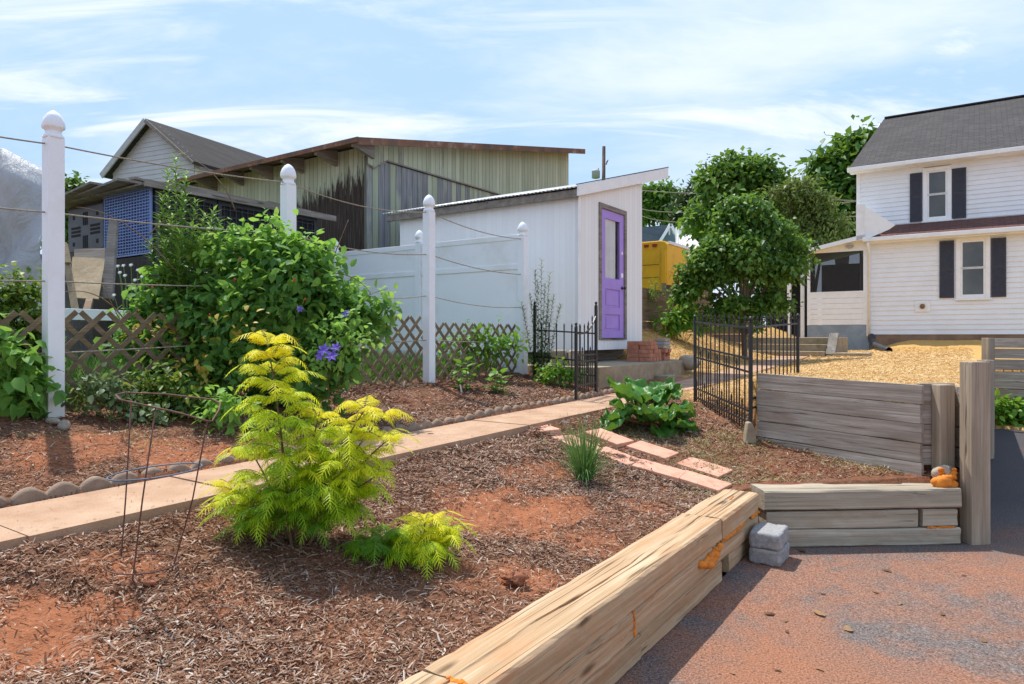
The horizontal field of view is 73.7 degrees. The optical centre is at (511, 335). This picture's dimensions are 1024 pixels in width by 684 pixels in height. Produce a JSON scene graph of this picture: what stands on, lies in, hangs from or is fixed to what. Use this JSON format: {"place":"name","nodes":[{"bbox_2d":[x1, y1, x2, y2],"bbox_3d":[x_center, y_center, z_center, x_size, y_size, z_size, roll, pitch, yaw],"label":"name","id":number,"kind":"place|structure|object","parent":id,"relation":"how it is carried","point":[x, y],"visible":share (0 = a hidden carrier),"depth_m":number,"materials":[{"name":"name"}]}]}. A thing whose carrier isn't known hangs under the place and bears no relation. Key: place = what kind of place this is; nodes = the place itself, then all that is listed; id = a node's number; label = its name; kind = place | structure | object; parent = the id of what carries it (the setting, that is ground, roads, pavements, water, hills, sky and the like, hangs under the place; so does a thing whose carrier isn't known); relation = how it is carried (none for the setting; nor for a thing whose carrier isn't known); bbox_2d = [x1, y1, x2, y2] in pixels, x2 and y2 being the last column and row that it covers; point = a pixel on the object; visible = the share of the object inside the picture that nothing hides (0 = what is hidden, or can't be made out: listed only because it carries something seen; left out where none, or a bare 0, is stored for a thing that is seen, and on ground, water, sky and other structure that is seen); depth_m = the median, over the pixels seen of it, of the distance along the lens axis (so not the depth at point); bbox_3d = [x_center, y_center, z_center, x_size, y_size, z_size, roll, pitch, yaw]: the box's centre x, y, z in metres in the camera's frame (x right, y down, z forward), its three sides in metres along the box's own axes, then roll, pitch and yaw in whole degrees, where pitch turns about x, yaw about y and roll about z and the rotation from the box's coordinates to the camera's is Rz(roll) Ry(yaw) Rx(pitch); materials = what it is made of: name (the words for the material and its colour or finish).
{"place":"outdoors","nodes":[
{"label":"outdoors","id":0,"kind":"place"},
{"bbox_2d":[0,356,807,553],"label":"path","id":1,"kind":"structure","parent":0,"point":[76,513],"depth_m":3.53,"materials":[{"name":"concrete"}]},
{"bbox_2d":[0,325,1023,683],"bbox_3d":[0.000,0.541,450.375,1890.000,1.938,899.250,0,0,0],"label":"ground","id":2,"kind":"structure","parent":0,"point":[26,633],"depth_m":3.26,"materials":[{"name":"brown plant"}]},
{"bbox_2d":[0,310,41,413],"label":"lattice panel","id":3,"kind":"object","parent":2,"relation":"on","point":[31,321],"visible":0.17,"depth_m":4.56,"materials":[{"name":"brown wood"}]},
{"bbox_2d":[0,261,66,365],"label":"vine","id":4,"kind":"object","parent":2,"relation":"on","point":[16,297],"visible":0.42,"depth_m":4.71,"materials":[{"name":"green plant"}]},
{"bbox_2d":[0,313,83,420],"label":"bush","id":5,"kind":"object","parent":2,"relation":"on","point":[19,373],"visible":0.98,"depth_m":4.39,"materials":[{"name":"green plant"}]},
{"bbox_2d":[0,148,92,362],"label":"tarp covered heap","id":6,"kind":"object","parent":2,"relation":"on","point":[20,231],"visible":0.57,"depth_m":7.78,"materials":[{"name":"white plastic"}]},
{"bbox_2d":[41,110,65,417],"bbox_3d":[-3.090,-0.396,4.600,0.122,2.246,0.122,0,0,35],"label":"fence post","id":7,"kind":"object","parent":2,"relation":"on","point":[53,233],"visible":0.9,"depth_m":4.57,"materials":[{"name":"white plastic"}]},
{"bbox_2d":[0,340,513,354],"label":"rope","id":8,"kind":"object","parent":7,"relation":"attached to","point":[198,345],"visible":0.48,"depth_m":5.10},
{"bbox_2d":[0,136,520,238],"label":"rope","id":9,"kind":"object","parent":7,"relation":"attached to","point":[234,176],"visible":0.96,"depth_m":5.58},
{"bbox_2d":[0,207,520,274],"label":"rope","id":10,"kind":"object","parent":7,"relation":"attached to","point":[224,230],"visible":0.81,"depth_m":5.32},
{"bbox_2d":[0,280,520,307],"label":"rope","id":11,"kind":"object","parent":7,"relation":"attached to","point":[202,286],"visible":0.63,"depth_m":5.09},
{"bbox_2d":[40,170,88,249],"bbox_3d":[-14.273,-2.503,22.073,2.138,5.672,1.954,0,0,0],"label":"tree","id":12,"kind":"object","parent":2,"relation":"on","point":[71,183],"visible":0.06,"depth_m":21.73,"materials":[{"name":"green plant"}]},
{"bbox_2d":[65,264,78,308],"bbox_3d":[-4.607,-0.505,7.136,0.066,0.559,0.478,0,0,-44],"label":"leaning board","id":13,"kind":"object","parent":2,"relation":"on","point":[71,287],"visible":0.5,"depth_m":7.12,"materials":[{"name":"brown wood"}]},
{"bbox_2d":[9,471,140,505],"bbox_3d":[-2.206,0.818,3.483,0.052,0.177,0.600,-5,-2,35],"label":"garden edging","id":14,"kind":"object","parent":2,"relation":"on","point":[26,495],"visible":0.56,"depth_m":3.42,"materials":[{"name":"concrete"}]},
{"bbox_2d":[83,297,93,308],"bbox_3d":[-4.620,-0.339,7.443,0.076,0.256,0.608,0,0,-27],"label":"leaning board","id":15,"kind":"object","parent":2,"relation":"on","point":[88,304],"visible":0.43,"depth_m":7.44,"materials":[{"name":"brown wood"}]},
{"bbox_2d":[72,257,104,299],"bbox_3d":[-4.936,-0.682,7.965,0.348,0.562,0.993,0,0,-31],"label":"leaning board","id":16,"kind":"object","parent":15,"relation":"on","point":[84,269],"visible":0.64,"depth_m":7.97,"materials":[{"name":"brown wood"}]},
{"bbox_2d":[74,248,105,258],"bbox_3d":[-5.211,-0.981,8.418,0.463,0.226,0.164,0,0,0],"label":"leaning board","id":17,"kind":"object","parent":16,"relation":"on","point":[94,253],"visible":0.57,"depth_m":8.44,"materials":[{"name":"wood"}]},
{"bbox_2d":[101,220,118,300],"bbox_3d":[-4.755,-0.913,8.102,0.133,1.017,0.570,0,0,-21],"label":"leaning board","id":18,"kind":"object","parent":16,"relation":"on","point":[109,273],"visible":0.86,"depth_m":8.07,"materials":[{"name":"grey wood"}]},
{"bbox_2d":[65,308,125,320],"bbox_3d":[-4.194,-0.213,6.909,0.040,0.110,0.677,0,0,28],"label":"fence rail","id":19,"kind":"object","parent":2,"relation":"on","point":[92,313],"visible":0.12,"depth_m":6.83,"materials":[{"name":"white paint"}]},
{"bbox_2d":[61,362,171,425],"bbox_3d":[-2.728,0.415,4.685,0.738,0.470,0.361,0,0,0],"label":"ground cover","id":20,"kind":"object","parent":2,"relation":"on","point":[103,396],"visible":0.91,"depth_m":4.68,"materials":[{"name":"green plant"}]},
{"bbox_2d":[112,264,142,317],"bbox_3d":[-3.602,-0.109,6.438,0.517,1.176,0.229,0,0,45],"label":"fleabane","id":21,"kind":"object","parent":2,"relation":"on","point":[124,275],"visible":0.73,"depth_m":6.46,"materials":[{"name":"white plant"}]},
{"bbox_2d":[65,310,250,412],"bbox_3d":[-2.637,0.179,5.429,0.017,0.726,1.906,0,0,35],"label":"lattice panel","id":22,"kind":"object","parent":2,"relation":"on","point":[77,361],"visible":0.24,"depth_m":5.03,"materials":[{"name":"brown wood"}]},
{"bbox_2d":[105,392,220,579],"bbox_3d":[-1.354,0.701,2.663,0.474,0.950,0.337,0,0,0],"label":"tomato cage","id":23,"kind":"object","parent":2,"relation":"on","point":[147,466],"visible":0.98,"depth_m":2.62,"materials":[{"name":"brown metal"}]},
{"bbox_2d":[119,350,222,423],"bbox_3d":[-2.463,0.374,4.961,0.832,0.537,0.428,0,0,0],"label":"weed patch","id":24,"kind":"object","parent":2,"relation":"on","point":[155,379],"visible":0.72,"depth_m":4.92,"materials":[{"name":"green plant"}]},
{"bbox_2d":[99,118,265,181],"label":"house","id":25,"kind":"structure","parent":2,"relation":"on","point":[148,140],"depth_m":24.98,"materials":[{"name":"grey"}]},
{"bbox_2d":[141,152,224,383],"bbox_3d":[-2.741,-0.511,5.644,0.729,2.073,0.627,0,0,0],"label":"tall weed","id":26,"kind":"object","parent":2,"relation":"on","point":[165,249],"visible":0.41,"depth_m":5.65,"materials":[{"name":"green plant"}]},
{"bbox_2d":[140,454,235,474],"bbox_3d":[-1.882,0.818,3.997,0.052,0.177,0.600,-1,0,34],"label":"garden edging","id":27,"kind":"object","parent":2,"relation":"on","point":[185,467],"visible":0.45,"depth_m":3.96,"materials":[{"name":"concrete"}]},
{"bbox_2d":[65,176,335,358],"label":"pallet shack","id":28,"kind":"structure","parent":2,"relation":"on","point":[134,198],"depth_m":9.53,"materials":[{"name":"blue wood"}]},
{"bbox_2d":[188,385,260,435],"bbox_3d":[-1.989,0.518,4.739,0.471,0.370,0.339,0,0,0],"label":"young shoot","id":29,"kind":"object","parent":2,"relation":"on","point":[232,417],"visible":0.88,"depth_m":4.70,"materials":[{"name":"green plant"}]},
{"bbox_2d":[66,150,401,416],"bbox_3d":[-2.254,-0.464,5.502,2.624,2.292,1.208,0,0,0],"label":"raspberry bush","id":30,"kind":"object","parent":2,"relation":"on","point":[267,276],"visible":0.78,"depth_m":5.49,"materials":[{"name":"green plant"}]},
{"bbox_2d":[280,164,295,382],"bbox_3d":[-2.012,-0.423,6.140,0.122,2.246,0.122,0,0,35],"label":"fence post","id":31,"kind":"object","parent":2,"relation":"on","point":[288,191],"visible":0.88,"depth_m":6.10,"materials":[{"name":"white plastic"}]},
{"bbox_2d":[33,346,545,408],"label":"grass","id":32,"kind":"structure","parent":2,"relation":"on","point":[77,373],"depth_m":7.70,"materials":[{"name":"green plant"}]},
{"bbox_2d":[196,330,420,549],"bbox_3d":[-0.914,0.469,3.090,1.022,0.995,0.638,0,0,0],"label":"golden sumac","id":33,"kind":"object","parent":2,"relation":"on","point":[314,493],"visible":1,"depth_m":3.00,"materials":[{"name":"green plant"}]},
{"bbox_2d":[296,305,384,423],"bbox_3d":[-1.307,0.239,5.134,0.639,0.932,0.429,0,0,11],"label":"clematis","id":34,"kind":"object","parent":2,"relation":"on","point":[324,352],"visible":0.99,"depth_m":5.16,"materials":[{"name":"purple plant"}]},
{"bbox_2d":[299,315,422,388],"bbox_3d":[-1.559,0.161,6.969,0.017,0.776,1.906,0,0,35],"label":"lattice panel","id":35,"kind":"object","parent":2,"relation":"on","point":[392,359],"visible":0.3,"depth_m":7.41,"materials":[{"name":"brown wood"}]},
{"bbox_2d":[334,523,414,568],"bbox_3d":[-0.614,0.952,3.047,0.405,0.177,0.440,0,0,0],"label":"golden sumac","id":36,"kind":"object","parent":2,"relation":"on","point":[369,546],"visible":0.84,"depth_m":3.01,"materials":[{"name":"green plant"}]},
{"bbox_2d":[165,136,584,251],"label":"barn","id":37,"kind":"structure","parent":2,"relation":"on","point":[391,174],"depth_m":14.06,"materials":[{"name":"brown wood"}]},
{"bbox_2d":[381,420,433,435],"bbox_3d":[-0.843,0.788,5.492,0.052,0.177,0.600,0,1,35],"label":"garden edging","id":38,"kind":"object","parent":2,"relation":"on","point":[415,426],"visible":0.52,"depth_m":5.51,"materials":[{"name":"concrete"}]},
{"bbox_2d":[331,230,517,372],"bbox_3d":[-1.440,-0.481,10.301,3.726,2.222,0.122,0,0,34],"label":"privacy fence","id":39,"kind":"object","parent":2,"relation":"on","point":[455,282],"visible":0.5,"depth_m":9.88,"materials":[{"name":"white plastic"}]},
{"bbox_2d":[423,195,434,382],"bbox_3d":[-0.933,-0.466,7.680,0.122,2.246,0.122,0,0,35],"label":"fence post","id":40,"kind":"object","parent":2,"relation":"on","point":[429,292],"visible":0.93,"depth_m":7.64,"materials":[{"name":"white plastic"}]},
{"bbox_2d":[381,510,477,580],"bbox_3d":[-0.381,0.919,3.081,0.457,0.260,0.459,0,0,0],"label":"golden sumac","id":41,"kind":"object","parent":2,"relation":"on","point":[430,542],"visible":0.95,"depth_m":3.02,"materials":[{"name":"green plant"}]},
{"bbox_2d":[432,413,474,425],"bbox_3d":[-0.509,0.794,5.999,0.052,0.177,0.600,2,2,35],"label":"garden edging","id":42,"kind":"object","parent":2,"relation":"on","point":[438,422],"visible":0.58,"depth_m":5.94,"materials":[{"name":"stone"}]},
{"bbox_2d":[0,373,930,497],"bbox_3d":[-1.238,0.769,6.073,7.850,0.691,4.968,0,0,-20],"label":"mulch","id":43,"kind":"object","parent":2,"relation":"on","point":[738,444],"depth_m":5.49,"materials":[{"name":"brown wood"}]},
{"bbox_2d":[450,356,482,390],"bbox_3d":[-0.507,0.415,7.595,0.389,0.383,0.320,0,0,-25],"label":"seedling","id":44,"kind":"object","parent":2,"relation":"on","point":[459,381],"visible":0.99,"depth_m":7.56,"materials":[{"name":"green plant"}]},
{"bbox_2d":[421,322,515,379],"bbox_3d":[-0.480,0.189,8.509,0.018,0.706,1.906,0,0,35],"label":"lattice panel","id":45,"kind":"object","parent":2,"relation":"on","point":[438,347],"visible":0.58,"depth_m":8.36,"materials":[{"name":"brown wood"}]},
{"bbox_2d":[435,315,528,372],"bbox_3d":[-0.413,0.121,8.612,1.288,0.766,0.555,0,0,0],"label":"weed patch","id":46,"kind":"object","parent":2,"relation":"on","point":[500,341],"visible":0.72,"depth_m":8.55,"materials":[{"name":"green plant"}]},
{"bbox_2d":[474,405,511,416],"bbox_3d":[-0.172,0.770,6.504,0.052,0.177,0.600,-4,-2,34],"label":"garden edging","id":47,"kind":"object","parent":2,"relation":"on","point":[486,412],"visible":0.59,"depth_m":6.43,"materials":[{"name":"stone"}]},
{"bbox_2d":[483,368,511,393],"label":"seedling","id":48,"kind":"object","parent":2,"relation":"on","point":[498,381],"visible":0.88,"depth_m":7.41,"materials":[{"name":"green plant"}]},
{"bbox_2d":[500,570,528,586],"bbox_3d":[0.014,1.059,2.989,0.108,0.073,0.097,0,0,-25],"label":"clay clod","id":49,"kind":"object","parent":2,"relation":"on","point":[512,578],"visible":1,"depth_m":2.97,"materials":[{"name":"orange soil"}]},
{"bbox_2d":[518,222,527,374],"bbox_3d":[0.145,-0.433,9.220,0.122,2.216,0.122,0,0,35],"label":"fence post","id":50,"kind":"object","parent":2,"relation":"on","point":[523,270],"visible":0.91,"depth_m":9.18,"materials":[{"name":"white plastic"}]},
{"bbox_2d":[521,258,561,377],"bbox_3d":[0.384,-0.227,8.996,0.661,1.596,0.388,0,0,0],"label":"tall weed","id":51,"kind":"object","parent":2,"relation":"on","point":[539,344],"visible":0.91,"depth_m":8.99,"materials":[{"name":"green plant"}]},
{"bbox_2d":[545,396,573,404],"bbox_3d":[0.521,0.765,7.501,0.052,0.177,0.600,1,1,35],"label":"garden edging","id":52,"kind":"object","parent":2,"relation":"on","point":[563,400],"visible":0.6,"depth_m":7.50,"materials":[{"name":"concrete"}]},
{"bbox_2d":[533,356,587,387],"bbox_3d":[0.606,0.463,8.485,0.696,0.439,0.416,0,0,0],"label":"plant","id":53,"kind":"object","parent":2,"relation":"on","point":[547,376],"visible":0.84,"depth_m":8.47,"materials":[{"name":"green plant"}]},
{"bbox_2d":[533,301,597,391],"bbox_3d":[0.664,0.122,8.705,1.042,1.156,0.040,0,0,43],"label":"iron fence","id":54,"kind":"object","parent":2,"relation":"on","point":[595,333],"visible":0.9,"depth_m":8.62,"materials":[{"name":"black metal"}]},
{"bbox_2d":[536,411,623,492],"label":"chives","id":55,"kind":"object","parent":2,"relation":"on","point":[585,468],"visible":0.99,"depth_m":4.63,"materials":[{"name":"green plant"}]},
{"bbox_2d":[574,316,595,398],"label":"iron gate","id":56,"kind":"structure","parent":2,"relation":"on","point":[576,370],"depth_m":7.88,"materials":[{"name":"black metal"}]},
{"bbox_2d":[592,146,607,178],"bbox_3d":[5.164,-5.528,40.000,0.988,11.157,0.500,0,0,0],"label":"utility pole","id":57,"kind":"object","parent":2,"relation":"on","point":[595,174],"visible":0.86,"depth_m":39.90,"materials":[{"name":"brown wood"}]},
{"bbox_2d":[586,428,633,447],"bbox_3d":[0.821,0.879,5.819,0.240,0.060,0.360,-1,12,-45],"label":"paver","id":58,"kind":"object","parent":2,"relation":"on","point":[617,440],"visible":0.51,"depth_m":5.76,"materials":[{"name":"stone"}]},
{"bbox_2d":[595,447,638,465],"bbox_3d":[0.815,0.960,5.338,0.360,0.060,0.238,15,10,41],"label":"paver","id":59,"kind":"object","parent":2,"relation":"on","point":[608,449],"visible":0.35,"depth_m":5.31,"materials":[{"name":"concrete"}]},
{"bbox_2d":[598,375,698,438],"bbox_3d":[1.319,0.657,6.444,0.858,0.617,1.038,0,0,20],"label":"rhubarb","id":60,"kind":"object","parent":2,"relation":"on","point":[646,408],"visible":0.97,"depth_m":6.27,"materials":[{"name":"green plant"}]},
{"bbox_2d":[626,441,678,458],"bbox_3d":[1.151,0.956,5.605,0.360,0.060,0.240,13,12,38],"label":"paver","id":61,"kind":"object","parent":2,"relation":"on","point":[643,447],"visible":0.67,"depth_m":5.58,"materials":[{"name":"stone"}]},
{"bbox_2d":[642,224,674,241],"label":"house","id":62,"kind":"structure","parent":2,"relation":"on","point":[659,233],"depth_m":54.60,"materials":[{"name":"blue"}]},
{"bbox_2d":[632,459,685,481],"bbox_3d":[1.103,1.020,5.129,0.360,0.060,0.240,11,8,27],"label":"paver","id":63,"kind":"object","parent":2,"relation":"on","point":[670,472],"visible":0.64,"depth_m":5.09,"materials":[{"name":"stone"}]},
{"bbox_2d":[647,276,672,329],"bbox_3d":[3.061,-0.707,14.597,0.790,1.215,0.434,0,0,0],"label":"weed patch","id":64,"kind":"object","parent":2,"relation":"on","point":[652,294],"visible":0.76,"depth_m":14.60,"materials":[{"name":"green plant"}]},
{"bbox_2d":[642,283,678,328],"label":"retaining wall","id":65,"kind":"structure","parent":2,"relation":"on","point":[646,315],"depth_m":14.87,"materials":[{"name":"brown wood"}]},
{"bbox_2d":[642,176,685,230],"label":"tree","id":66,"kind":"object","parent":2,"relation":"on","point":[655,201],"visible":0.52,"depth_m":69.08,"materials":[{"name":"green plant"}]},
{"bbox_2d":[642,241,709,310],"bbox_3d":[4.420,-1.490,21.147,2.330,2.370,4.150,0,0,34],"label":"step van","id":67,"kind":"object","parent":2,"relation":"on","point":[660,259],"visible":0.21,"depth_m":19.23,"materials":[{"name":"yellow paint"}]},
{"bbox_2d":[649,299,716,342],"bbox_3d":[3.617,-0.312,14.441,1.390,1.016,1.108,0,0,0],"label":"shrub","id":68,"kind":"object","parent":2,"relation":"on","point":[678,321],"visible":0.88,"depth_m":14.29,"materials":[{"name":"green plant"}]},
{"bbox_2d":[675,226,698,248],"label":"house","id":69,"kind":"structure","parent":2,"relation":"on","point":[684,239],"depth_m":51.41,"materials":[{"name":"white paint"}]},
{"bbox_2d":[662,283,711,312],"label":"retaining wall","id":70,"kind":"structure","parent":2,"relation":"on","point":[669,286],"depth_m":17.73,"materials":[{"name":"brown wood"}]},
{"bbox_2d":[663,157,714,241],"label":"tree","id":71,"kind":"object","parent":2,"relation":"on","point":[684,199],"visible":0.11,"depth_m":61.67,"materials":[{"name":"green plant"}]},
{"bbox_2d":[679,355,699,369],"bbox_3d":[2.932,0.437,11.311,0.301,0.260,0.448,0,0,-23],"label":"stone","id":72,"kind":"object","parent":2,"relation":"on","point":[687,362],"visible":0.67,"depth_m":11.19,"materials":[{"name":"stone"}]},
{"bbox_2d":[676,457,732,479],"bbox_3d":[1.493,1.040,5.306,0.360,0.060,0.240,13,13,42],"label":"paver","id":73,"kind":"object","parent":2,"relation":"on","point":[715,473],"visible":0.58,"depth_m":5.27,"materials":[{"name":"concrete"}]},
{"bbox_2d":[679,470,731,491],"bbox_3d":[1.382,1.075,4.978,0.360,0.060,0.240,12,9,39],"label":"paver","id":74,"kind":"object","parent":2,"relation":"on","point":[699,480],"visible":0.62,"depth_m":4.93,"materials":[{"name":"stone"}]},
{"bbox_2d":[682,309,748,341],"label":"retaining wall","id":75,"kind":"structure","parent":2,"relation":"on","point":[726,334],"depth_m":16.48,"materials":[{"name":"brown wood"}]},
{"bbox_2d":[693,313,752,425],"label":"iron gate","id":76,"kind":"structure","parent":2,"relation":"on","point":[749,371],"depth_m":6.75,"materials":[{"name":"black metal"}]},
{"bbox_2d":[666,187,821,359],"bbox_3d":[4.917,-1.228,14.397,3.238,3.857,1.975,0,0,0],"label":"tree","id":77,"kind":"object","parent":2,"relation":"on","point":[743,243],"visible":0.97,"depth_m":14.26,"materials":[{"name":"green plant"}]},
{"bbox_2d":[742,421,756,443],"bbox_3d":[2.103,0.880,6.055,0.113,0.238,0.090,0,0,0],"label":"stone","id":78,"kind":"object","parent":2,"relation":"on","point":[749,434],"visible":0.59,"depth_m":6.01,"materials":[{"name":"stone"}]},
{"bbox_2d":[671,146,841,295],"bbox_3d":[9.643,-3.691,27.131,6.775,7.628,3.254,0,0,0],"label":"tree","id":79,"kind":"object","parent":2,"relation":"on","point":[738,171],"visible":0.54,"depth_m":26.51,"materials":[{"name":"green plant"}]},
{"bbox_2d":[753,313,799,408],"bbox_3d":[2.644,0.262,6.793,0.045,1.016,1.664,0,0,36],"label":"iron fence","id":80,"kind":"object","parent":2,"relation":"on","point":[797,324],"visible":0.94,"depth_m":6.96,"materials":[{"name":"black metal"}]},
{"bbox_2d":[615,321,975,426],"bbox_3d":[5.484,0.157,13.849,6.538,1.265,17.221,0,0,35],"label":"straw","id":81,"kind":"object","parent":2,"relation":"on","point":[942,362],"visible":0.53,"depth_m":10.54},
{"bbox_2d":[868,334,892,351],"bbox_3d":[10.972,0.220,20.429,0.254,0.592,1.922,0,0,14],"label":"drain pipe","id":82,"kind":"object","parent":81,"relation":"on","point":[874,343],"visible":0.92,"depth_m":20.40,"materials":[{"name":"black plastic"}]},
{"bbox_2d":[753,166,855,314],"bbox_3d":[10.661,-2.911,25.048,3.696,6.453,2.668,0,0,0],"label":"tree","id":83,"kind":"object","parent":2,"relation":"on","point":[810,213],"visible":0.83,"depth_m":24.58,"materials":[{"name":"green plant"}]},
{"bbox_2d":[740,333,871,356],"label":"retaining wall","id":84,"kind":"structure","parent":2,"relation":"on","point":[834,344],"depth_m":15.75,"materials":[{"name":"grey wood"}]},
{"bbox_2d":[795,114,880,242],"bbox_3d":[17.512,-5.661,36.100,5.331,11.912,4.647,0,0,0],"label":"tree","id":85,"kind":"object","parent":2,"relation":"on","point":[834,162],"visible":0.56,"depth_m":35.06,"materials":[{"name":"green plant"}]},
{"bbox_2d":[757,373,923,475],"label":"board wall","id":86,"kind":"structure","parent":2,"relation":"on","point":[798,420],"depth_m":5.45,"materials":[{"name":"grey wood"}]},
{"bbox_2d":[767,95,1023,349],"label":"house","id":87,"kind":"structure","parent":2,"relation":"on","point":[933,249],"depth_m":21.07,"materials":[{"name":"white"}]},
{"bbox_2d":[921,165,952,222],"bbox_3d":[13.145,-4.381,21.106,0.829,1.701,0.110,0,0,34],"label":"window","id":88,"kind":"structure","parent":87,"relation":"in","point":[937,181],"depth_m":21.11,"materials":[{"name":"white paint"}]},
{"bbox_2d":[954,236,991,299],"bbox_3d":[13.481,-1.983,19.968,0.905,1.861,0.110,0,0,34],"label":"window","id":89,"kind":"structure","parent":87,"relation":"in","point":[972,253],"depth_m":19.98,"materials":[{"name":"white paint"}]},
{"bbox_2d":[917,383,959,468],"bbox_3d":[3.164,0.665,4.984,0.300,0.630,0.208,0,0,-4],"label":"board return","id":90,"kind":"object","parent":2,"relation":"on","point":[940,416],"visible":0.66,"depth_m":4.98,"materials":[{"name":"grey wood"}]},
{"bbox_2d":[977,360,993,458],"bbox_3d":[5.620,0.892,8.100,0.124,1.215,0.124,0,0,-14],"label":"wood post","id":91,"kind":"object","parent":2,"relation":"on","point":[991,409],"visible":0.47,"depth_m":8.05,"materials":[{"name":"wood"}]},
{"bbox_2d":[995,338,1023,404],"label":"plank fence","id":92,"kind":"object","parent":2,"relation":"on","point":[1008,381],"depth_m":11.14,"materials":[{"name":"grey wood"}]},
{"bbox_2d":[995,389,1023,426],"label":"plant","id":93,"kind":"object","parent":2,"relation":"on","point":[1011,410],"visible":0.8,"depth_m":10.81,"materials":[{"name":"green plant"}]},
{"bbox_2d":[0,0,1023,324],"label":"sky","id":94,"kind":"structure","parent":0,"point":[673,84],"materials":[{"name":"blue"}]},
{"bbox_2d":[528,359,691,388],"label":"patio slab","id":95,"kind":"structure","parent":0,"point":[617,370],"depth_m":9.75,"materials":[{"name":"concrete"}]},
{"bbox_2d":[382,167,668,360],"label":"garden shed","id":96,"kind":"structure","parent":95,"relation":"on","point":[585,242],"depth_m":10.65,"materials":[{"name":"white wood"}]},
{"bbox_2d":[602,209,625,337],"bbox_3d":[1.623,-0.979,10.938,0.114,2.019,0.830,0,0,35],"label":"door","id":97,"kind":"structure","parent":96,"relation":"in","point":[613,289],"depth_m":10.98,"materials":[{"name":"purple paint"}]},
{"bbox_2d":[615,429,1023,683],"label":"driveway","id":98,"kind":"structure","parent":0,"point":[721,630],"depth_m":3.51,"materials":[{"name":"asphalt"}]},
{"bbox_2d":[399,489,759,683],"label":"timber wall","id":99,"kind":"structure","parent":98,"relation":"on","point":[614,618],"depth_m":2.91,"materials":[{"name":"brown wood"}]},
{"bbox_2d":[749,542,789,566],"bbox_3d":[1.666,1.395,4.419,0.201,0.105,0.296,0,0,34],"label":"paver block","id":100,"kind":"object","parent":98,"relation":"on","point":[772,558],"depth_m":4.31,"materials":[{"name":"grey concrete"}]},
{"bbox_2d":[749,522,788,550],"bbox_3d":[1.666,1.295,4.423,0.200,0.104,0.296,0,0,33],"label":"paver block","id":101,"kind":"object","parent":100,"relation":"on","point":[767,535],"depth_m":4.33,"materials":[{"name":"grey concrete"}]},
{"bbox_2d":[750,483,961,546],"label":"timber wall","id":102,"kind":"structure","parent":98,"relation":"on","point":[828,515],"depth_m":4.71,"materials":[{"name":"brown wood"}]},
{"bbox_2d":[930,465,958,487],"bbox_3d":[3.089,1.012,4.872,0.168,0.169,0.246,0,0,35],"label":"reel","id":103,"kind":"object","parent":102,"relation":"on","point":[944,476],"visible":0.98,"depth_m":4.82,"materials":[{"name":"orange plastic"}]},
{"bbox_2d":[960,361,989,544],"bbox_3d":[3.255,0.825,4.800,0.150,1.290,0.110,0,0,-10],"label":"wood post","id":104,"kind":"object","parent":98,"relation":"on","point":[975,447],"visible":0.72,"depth_m":4.75,"materials":[{"name":"wood"}]},
{"bbox_2d":[981,338,994,429],"bbox_3d":[7.393,0.765,10.600,0.124,1.470,0.124,0,0,-14],"label":"wood post","id":105,"kind":"object","parent":98,"relation":"on","point":[987,348],"visible":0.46,"depth_m":10.55,"materials":[{"name":"wood"}]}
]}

